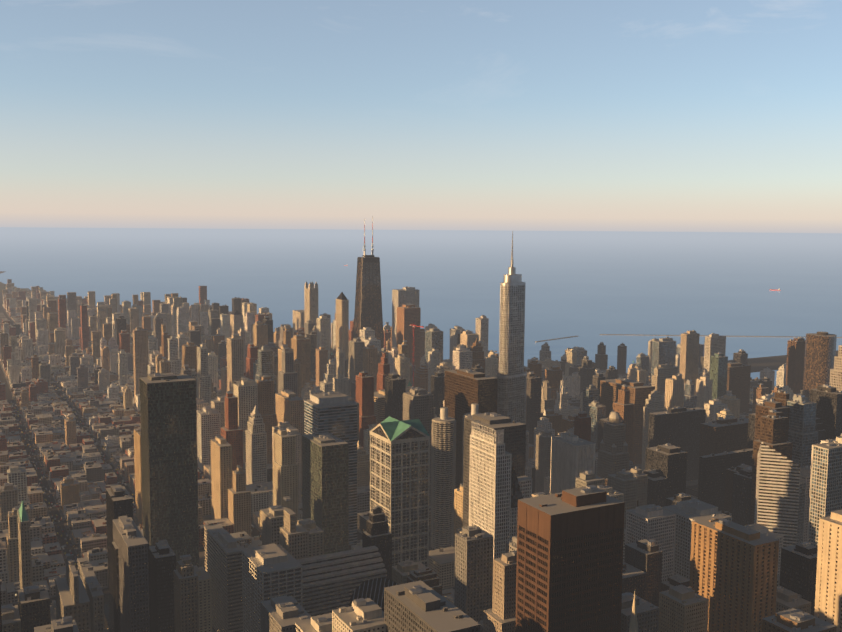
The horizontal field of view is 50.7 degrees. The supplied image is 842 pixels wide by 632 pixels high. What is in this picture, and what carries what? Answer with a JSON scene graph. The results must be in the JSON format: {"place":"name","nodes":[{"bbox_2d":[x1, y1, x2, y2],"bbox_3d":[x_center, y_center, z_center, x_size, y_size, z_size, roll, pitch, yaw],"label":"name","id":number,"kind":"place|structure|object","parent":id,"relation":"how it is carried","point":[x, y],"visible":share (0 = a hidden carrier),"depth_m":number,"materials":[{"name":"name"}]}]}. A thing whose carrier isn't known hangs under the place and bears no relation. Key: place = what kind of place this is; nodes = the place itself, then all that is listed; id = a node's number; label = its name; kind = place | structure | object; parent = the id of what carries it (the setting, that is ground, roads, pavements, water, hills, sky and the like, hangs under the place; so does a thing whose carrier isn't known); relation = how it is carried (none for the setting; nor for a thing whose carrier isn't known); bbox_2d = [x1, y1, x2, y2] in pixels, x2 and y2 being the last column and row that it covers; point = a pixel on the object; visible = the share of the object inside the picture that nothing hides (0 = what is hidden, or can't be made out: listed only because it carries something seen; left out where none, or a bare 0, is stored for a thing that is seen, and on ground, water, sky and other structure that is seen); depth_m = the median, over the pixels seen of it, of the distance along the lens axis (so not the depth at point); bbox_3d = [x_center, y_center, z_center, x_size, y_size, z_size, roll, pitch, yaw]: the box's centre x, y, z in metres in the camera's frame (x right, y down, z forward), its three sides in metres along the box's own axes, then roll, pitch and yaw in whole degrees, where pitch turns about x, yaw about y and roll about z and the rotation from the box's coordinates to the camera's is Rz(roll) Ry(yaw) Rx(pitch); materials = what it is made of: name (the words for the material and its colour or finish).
{"place":"outdoors","nodes":[
{"label":"outdoors","id":0,"kind":"place"},
{"bbox_2d":[50,489,697,628],"bbox_3d":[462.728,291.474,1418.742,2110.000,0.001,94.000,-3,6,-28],"label":"river water","id":1,"kind":"structure","parent":0,"point":[108,607],"depth_m":996.40,"materials":[{"name":"liquid"}]},
{"bbox_2d":[0,271,837,631],"bbox_3d":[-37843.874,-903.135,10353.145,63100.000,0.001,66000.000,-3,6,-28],"label":"ground","id":2,"kind":"structure","parent":0,"point":[762,363],"depth_m":1650.34,"materials":[{"name":"grey asphalt"}]},
{"bbox_2d":[0,588,1,631],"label":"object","id":3,"kind":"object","parent":2,"relation":"on","point":[0,613],"visible":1,"depth_m":712.49,"materials":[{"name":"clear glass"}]},
{"bbox_2d":[17,509,31,588],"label":"green roof tower","id":4,"kind":"structure","parent":2,"relation":"on","point":[24,548],"depth_m":861.91,"materials":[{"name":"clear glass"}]},
{"bbox_2d":[19,501,27,521],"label":"spire","id":5,"kind":"structure","parent":4,"relation":"on","point":[22,513],"depth_m":865.88,"materials":[{"name":"green metal"}]},
{"bbox_2d":[0,282,66,299],"bbox_3d":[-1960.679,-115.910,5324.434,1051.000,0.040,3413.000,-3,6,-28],"label":"park grass","id":6,"kind":"structure","parent":2,"relation":"on","point":[2,286],"depth_m":5939.76,"materials":[{"name":"green plant"}]},
{"bbox_2d":[55,553,90,631],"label":"high-rise building","id":7,"kind":"structure","parent":2,"relation":"on","point":[72,599],"depth_m":708.42,"materials":[{"name":"grey concrete"}]},
{"bbox_2d":[77,557,104,631],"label":"slab","id":8,"kind":"structure","parent":2,"relation":"on","point":[92,586],"depth_m":745.36,"materials":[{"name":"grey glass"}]},
{"bbox_2d":[106,485,132,596],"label":"building","id":9,"kind":"structure","parent":2,"relation":"on","point":[119,500],"depth_m":1008.01,"materials":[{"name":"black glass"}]},
{"bbox_2d":[113,515,149,631],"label":"office slab","id":10,"kind":"structure","parent":2,"relation":"on","point":[129,540],"depth_m":819.35,"materials":[{"name":"grey concrete"}]},
{"bbox_2d":[112,537,150,631],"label":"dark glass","id":11,"kind":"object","parent":2,"relation":"on","point":[115,566],"visible":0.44,"depth_m":866.93,"materials":[{"name":"glass"}]},
{"bbox_2d":[134,428,142,523],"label":"building","id":12,"kind":"structure","parent":2,"relation":"on","point":[138,473],"depth_m":1278.37,"materials":[{"name":"beige concrete"}]},
{"bbox_2d":[11,349,301,570],"bbox_3d":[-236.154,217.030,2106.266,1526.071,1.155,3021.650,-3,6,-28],"label":"street cars","id":13,"kind":"object","parent":2,"relation":"on","point":[122,482],"visible":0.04,"depth_m":1558.85,"materials":[{"name":"paint"}]},
{"bbox_2d":[139,373,198,568],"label":"skyscraper","id":14,"kind":"structure","parent":2,"relation":"on","point":[168,416],"depth_m":1078.43,"materials":[{"name":"black glass"}]},
{"bbox_2d":[173,554,198,631],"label":"high-rise building","id":15,"kind":"structure","parent":2,"relation":"on","point":[186,613],"depth_m":826.85,"materials":[{"name":"grey concrete"}]},
{"bbox_2d":[211,435,231,519],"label":"building","id":16,"kind":"structure","parent":2,"relation":"on","point":[221,465],"depth_m":1248.30,"materials":[{"name":"beige concrete"}]},
{"bbox_2d":[204,524,242,631],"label":"building","id":17,"kind":"structure","parent":2,"relation":"on","point":[223,558],"depth_m":906.08,"materials":[{"name":"grey concrete"}]},
{"bbox_2d":[230,314,242,336],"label":"building","id":18,"kind":"structure","parent":2,"relation":"on","point":[236,322],"depth_m":2779.96,"materials":[{"name":"beige concrete"}]},
{"bbox_2d":[231,310,241,314],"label":"building roof","id":19,"kind":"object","parent":18,"relation":"on","point":[236,312],"visible":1,"depth_m":2783.59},
{"bbox_2d":[242,543,302,631],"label":"white office","id":20,"kind":"structure","parent":2,"relation":"on","point":[270,571],"depth_m":828.71,"materials":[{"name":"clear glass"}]},
{"bbox_2d":[260,595,310,631],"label":"office building","id":21,"kind":"structure","parent":2,"relation":"on","point":[284,613],"depth_m":750.33,"materials":[{"name":"grey concrete"}]},
{"bbox_2d":[275,390,303,482],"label":"building","id":22,"kind":"structure","parent":2,"relation":"on","point":[289,406],"depth_m":1478.09,"materials":[{"name":"beige concrete"}]},
{"bbox_2d":[280,496,308,559],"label":"building","id":23,"kind":"structure","parent":2,"relation":"on","point":[294,540],"depth_m":879.17,"materials":[{"name":"beige concrete"}]},
{"bbox_2d":[293,310,304,334],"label":"building","id":24,"kind":"structure","parent":2,"relation":"on","point":[298,318],"depth_m":2903.99,"materials":[{"name":"beige concrete"}]},
{"bbox_2d":[304,288,317,324],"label":"skyscraper","id":25,"kind":"structure","parent":2,"relation":"on","point":[311,303],"depth_m":2565.82,"materials":[{"name":"beige concrete"}]},
{"bbox_2d":[305,281,317,288],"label":"rooftop turrets","id":26,"kind":"object","parent":25,"relation":"on","point":[311,285],"visible":1,"depth_m":2564.43,"materials":[{"name":"grey concrete"}]},
{"bbox_2d":[295,613,331,631],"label":"building","id":27,"kind":"structure","parent":2,"relation":"on","point":[321,623],"depth_m":667.76,"materials":[{"name":"beige concrete"}]},
{"bbox_2d":[302,432,348,554],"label":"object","id":28,"kind":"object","parent":2,"relation":"on","point":[325,481],"visible":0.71,"depth_m":1110.53,"materials":[{"name":"green glass"}]},
{"bbox_2d":[304,391,357,544],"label":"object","id":29,"kind":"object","parent":2,"relation":"on","point":[333,413],"visible":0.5,"depth_m":1186.38,"materials":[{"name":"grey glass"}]},
{"bbox_2d":[297,546,386,616],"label":"office building","id":30,"kind":"structure","parent":2,"relation":"on","point":[332,581],"depth_m":870.89,"materials":[{"name":"grey glass"}]},
{"bbox_2d":[336,299,348,362],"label":"skyscraper","id":31,"kind":"structure","parent":2,"relation":"on","point":[342,324],"depth_m":2310.05,"materials":[{"name":"beige concrete"}]},
{"bbox_2d":[337,292,347,299],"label":"pyramid roof","id":32,"kind":"structure","parent":31,"relation":"on","point":[341,296],"depth_m":2308.42,"materials":[{"name":"grey metal"}]},
{"bbox_2d":[0,312,697,631],"bbox_3d":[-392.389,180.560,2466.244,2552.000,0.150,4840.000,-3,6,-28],"label":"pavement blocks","id":33,"kind":"structure","parent":2,"relation":"on","point":[209,517],"depth_m":1466.20,"materials":[{"name":"grey concrete"}]},
{"bbox_2d":[11,290,204,568],"bbox_3d":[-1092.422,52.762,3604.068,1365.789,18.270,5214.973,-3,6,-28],"label":"trees","id":34,"kind":"object","parent":33,"relation":"on","point":[40,460],"visible":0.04,"depth_m":1736.52,"materials":[{"name":"green plant"}]},
{"bbox_2d":[11,386,364,631],"bbox_3d":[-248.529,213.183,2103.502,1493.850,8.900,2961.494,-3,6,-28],"label":"street lamps","id":35,"kind":"object","parent":33,"relation":"on","point":[119,482],"visible":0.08,"depth_m":1524.50,"materials":[{"name":"metal"}]},
{"bbox_2d":[0,304,782,604],"bbox_3d":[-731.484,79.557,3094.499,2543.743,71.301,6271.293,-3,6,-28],"label":"low rise","id":36,"kind":"structure","parent":33,"relation":"on","point":[112,424],"depth_m":1475.78,"materials":[{"name":"concrete"}]},
{"bbox_2d":[0,315,841,631],"bbox_3d":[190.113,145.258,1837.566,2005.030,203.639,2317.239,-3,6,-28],"label":"city buildings","id":37,"kind":"structure","parent":33,"relation":"on","point":[258,373],"depth_m":1325.24,"materials":[{"name":"beige concrete"}]},
{"bbox_2d":[0,279,704,373],"bbox_3d":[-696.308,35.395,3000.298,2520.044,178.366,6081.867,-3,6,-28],"label":"distant buildings","id":38,"kind":"structure","parent":2,"relation":"on","point":[46,317],"depth_m":2992.38,"materials":[{"name":"beige concrete"}]},
{"bbox_2d":[332,598,385,631],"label":"office building","id":39,"kind":"structure","parent":2,"relation":"on","point":[363,615],"depth_m":628.75,"materials":[{"name":"beige concrete"}]},
{"bbox_2d":[353,216,383,350],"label":"skyscraper","id":40,"kind":"structure","parent":2,"relation":"on","point":[368,304],"depth_m":2430.26,"materials":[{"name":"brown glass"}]},
{"bbox_2d":[349,578,397,611],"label":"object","id":41,"kind":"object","parent":2,"relation":"on","point":[373,589],"visible":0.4,"depth_m":822.43,"materials":[{"name":"grey glass"}]},
{"bbox_2d":[374,389,384,424],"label":"building","id":42,"kind":"structure","parent":2,"relation":"on","point":[379,404],"depth_m":1582.70,"materials":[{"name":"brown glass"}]},
{"bbox_2d":[370,416,429,566],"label":"skyscraper","id":43,"kind":"structure","parent":2,"relation":"on","point":[399,469],"depth_m":1000.78,"materials":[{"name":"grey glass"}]},
{"bbox_2d":[392,286,418,346],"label":"skyscraper","id":44,"kind":"structure","parent":2,"relation":"on","point":[404,295],"depth_m":2343.74,"materials":[{"name":"beige concrete"}]},
{"bbox_2d":[397,303,420,371],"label":"skyscraper","id":45,"kind":"structure","parent":2,"relation":"on","point":[408,314],"depth_m":2285.69,"materials":[{"name":"beige concrete"}]},
{"bbox_2d":[410,324,423,385],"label":"tower crane","id":46,"kind":"object","parent":2,"relation":"on","point":[413,344],"visible":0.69,"depth_m":1995.09,"materials":[{"name":"red metal"}]},
{"bbox_2d":[384,580,479,631],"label":"white roof","id":47,"kind":"structure","parent":2,"relation":"on","point":[418,606],"depth_m":589.00,"materials":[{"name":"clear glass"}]},
{"bbox_2d":[430,407,455,549],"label":"skyscraper","id":48,"kind":"structure","parent":2,"relation":"on","point":[443,456],"depth_m":1169.01,"materials":[{"name":"grey concrete"}]},
{"bbox_2d":[437,362,449,374],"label":"building","id":49,"kind":"structure","parent":2,"relation":"on","point":[442,367],"depth_m":1836.55,"materials":[{"name":"beige concrete"}]},
{"bbox_2d":[454,483,462,547],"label":"building","id":50,"kind":"structure","parent":2,"relation":"on","point":[458,508],"depth_m":1141.88,"materials":[{"name":"beige concrete"}]},
{"bbox_2d":[444,369,497,488],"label":"skyscraper","id":51,"kind":"structure","parent":2,"relation":"on","point":[465,389],"depth_m":1294.74,"materials":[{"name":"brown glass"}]},
{"bbox_2d":[462,403,480,482],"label":"high-rise building","id":52,"kind":"structure","parent":2,"relation":"on","point":[474,408],"depth_m":1198.32,"materials":[{"name":"beige concrete"}]},
{"bbox_2d":[463,412,525,526],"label":"skyscraper","id":53,"kind":"structure","parent":2,"relation":"on","point":[515,438],"depth_m":1058.20,"materials":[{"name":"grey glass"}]},
{"bbox_2d":[469,420,523,600],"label":"skyscraper","id":54,"kind":"structure","parent":2,"relation":"on","point":[495,493],"depth_m":879.89,"materials":[{"name":"white concrete"}]},
{"bbox_2d":[497,231,531,477],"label":"skyscraper","id":55,"kind":"structure","parent":2,"relation":"on","point":[511,393],"depth_m":1327.83,"materials":[{"name":"silver glass"}]},
{"bbox_2d":[517,476,531,497],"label":"building","id":56,"kind":"structure","parent":2,"relation":"on","point":[525,483],"depth_m":928.45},
{"bbox_2d":[535,430,553,492],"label":"building","id":57,"kind":"structure","parent":2,"relation":"on","point":[543,456],"depth_m":1403.23,"materials":[{"name":"grey concrete"}]},
{"bbox_2d":[541,380,554,412],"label":"building","id":58,"kind":"structure","parent":2,"relation":"on","point":[547,401],"depth_m":1675.80,"materials":[{"name":"beige concrete"}]},
{"bbox_2d":[554,378,579,417],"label":"skyscraper","id":59,"kind":"structure","parent":2,"relation":"on","point":[563,408],"depth_m":1776.54,"materials":[{"name":"grey concrete"}]},
{"bbox_2d":[515,485,624,631],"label":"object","id":60,"kind":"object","parent":2,"relation":"on","point":[569,572],"visible":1,"depth_m":730.86,"materials":[{"name":"brown concrete"}]},
{"bbox_2d":[550,432,595,493],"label":"high-rise building","id":61,"kind":"structure","parent":2,"relation":"on","point":[572,456],"depth_m":1117.44,"materials":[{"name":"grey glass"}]},
{"bbox_2d":[598,411,629,478],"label":"domed building","id":62,"kind":"structure","parent":2,"relation":"on","point":[613,455],"depth_m":1306.93,"materials":[{"name":"grey concrete"}]},
{"bbox_2d":[600,378,654,464],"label":"high-rise building","id":63,"kind":"structure","parent":2,"relation":"on","point":[640,392],"depth_m":1621.40,"materials":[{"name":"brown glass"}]},
{"bbox_2d":[629,591,637,631],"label":"spire","id":64,"kind":"structure","parent":2,"relation":"on","point":[633,627],"depth_m":630.82,"materials":[{"name":"grey metal"}]},
{"bbox_2d":[651,337,675,385],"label":"building","id":65,"kind":"structure","parent":2,"relation":"on","point":[663,350],"depth_m":2123.18,"materials":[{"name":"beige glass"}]},
{"bbox_2d":[652,364,677,394],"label":"building","id":66,"kind":"structure","parent":2,"relation":"on","point":[662,372],"depth_m":1776.02,"materials":[{"name":"grey concrete"}]},
{"bbox_2d":[648,406,705,480],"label":"office building","id":67,"kind":"structure","parent":2,"relation":"on","point":[677,426],"depth_m":1499.92,"materials":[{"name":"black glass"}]},
{"bbox_2d":[658,585,708,631],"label":"tower","id":68,"kind":"structure","parent":2,"relation":"on","point":[682,608],"depth_m":798.16,"materials":[{"name":"grey concrete"}]},
{"bbox_2d":[680,330,699,394],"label":"high-rise building","id":69,"kind":"structure","parent":2,"relation":"on","point":[689,354],"depth_m":1980.94,"materials":[{"name":"beige concrete"}]},
{"bbox_2d":[661,499,731,579],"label":"office building","id":70,"kind":"structure","parent":2,"relation":"on","point":[687,512],"depth_m":959.15,"materials":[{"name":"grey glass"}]},
{"bbox_2d":[704,333,725,371],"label":"building","id":71,"kind":"structure","parent":2,"relation":"on","point":[715,343],"depth_m":2137.39,"materials":[{"name":"beige concrete"}]},
{"bbox_2d":[710,352,727,399],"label":"skyscraper","id":72,"kind":"structure","parent":2,"relation":"on","point":[718,367],"depth_m":1944.28,"materials":[{"name":"green glass"}]},
{"bbox_2d":[698,416,748,481],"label":"office building","id":73,"kind":"structure","parent":2,"relation":"on","point":[722,434],"depth_m":1413.05,"materials":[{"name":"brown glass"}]},
{"bbox_2d":[698,448,752,510],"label":"office building","id":74,"kind":"structure","parent":2,"relation":"on","point":[711,482],"depth_m":1252.37,"materials":[{"name":"black glass"}]},
{"bbox_2d":[717,394,739,417],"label":"building","id":75,"kind":"structure","parent":2,"relation":"on","point":[731,401],"depth_m":1748.10,"materials":[{"name":"grey concrete"}]},
{"bbox_2d":[689,516,778,631],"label":"high-rise building","id":76,"kind":"structure","parent":2,"relation":"on","point":[733,571],"depth_m":818.75,"materials":[{"name":"beige concrete"}]},
{"bbox_2d":[727,362,750,413],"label":"high-rise building","id":77,"kind":"structure","parent":2,"relation":"on","point":[738,380],"depth_m":2010.22,"materials":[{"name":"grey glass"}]},
{"bbox_2d":[747,413,755,448],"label":"building","id":78,"kind":"structure","parent":2,"relation":"on","point":[751,431],"depth_m":1338.14,"materials":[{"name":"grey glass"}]},
{"bbox_2d":[756,393,774,404],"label":"building","id":79,"kind":"structure","parent":2,"relation":"on","point":[764,398],"depth_m":1695.32,"materials":[{"name":"grey concrete"}]},
{"bbox_2d":[754,442,800,546],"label":"high-rise building","id":80,"kind":"structure","parent":2,"relation":"on","point":[777,491],"depth_m":1054.85,"materials":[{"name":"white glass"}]},
{"bbox_2d":[785,337,804,393],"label":"building","id":81,"kind":"structure","parent":2,"relation":"on","point":[795,363],"depth_m":2086.57,"materials":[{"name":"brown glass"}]},
{"bbox_2d":[803,332,836,400],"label":"high-rise building","id":82,"kind":"structure","parent":2,"relation":"on","point":[820,350],"depth_m":1958.78,"materials":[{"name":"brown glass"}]},
{"bbox_2d":[808,433,841,550],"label":"building","id":83,"kind":"structure","parent":2,"relation":"on","point":[826,489],"depth_m":977.05,"materials":[{"name":"concrete"}]},
{"bbox_2d":[814,510,841,631],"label":"cream tower","id":84,"kind":"structure","parent":2,"relation":"on","point":[828,600],"depth_m":771.53,"materials":[{"name":"beige concrete"}]},
{"bbox_2d":[829,345,841,390],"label":"building","id":85,"kind":"structure","parent":2,"relation":"on","point":[836,376],"depth_m":1351.83,"materials":[{"name":"beige concrete"}]},
{"bbox_2d":[0,227,841,385],"bbox_3d":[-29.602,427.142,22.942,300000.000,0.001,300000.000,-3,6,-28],"label":"lake water","id":86,"kind":"structure","parent":0,"point":[588,288],"depth_m":8113.33,"materials":[{"name":"blue liquid"}]},
{"bbox_2d":[0,0,841,232],"label":"sky","id":87,"kind":"structure","parent":0,"point":[494,115],"materials":[{"name":"blue"}]},
{"bbox_2d":[449,326,464,358],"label":"building","id":88,"kind":"structure","parent":0,"point":[455,331],"depth_m":2699.46,"materials":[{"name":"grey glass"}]},
{"bbox_2d":[535,334,841,341],"bbox_3d":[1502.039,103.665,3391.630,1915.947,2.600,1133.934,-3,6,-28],"label":"breakwater wall","id":89,"kind":"structure","parent":0,"point":[669,335],"depth_m":3587.86,"materials":[{"name":"concrete"}]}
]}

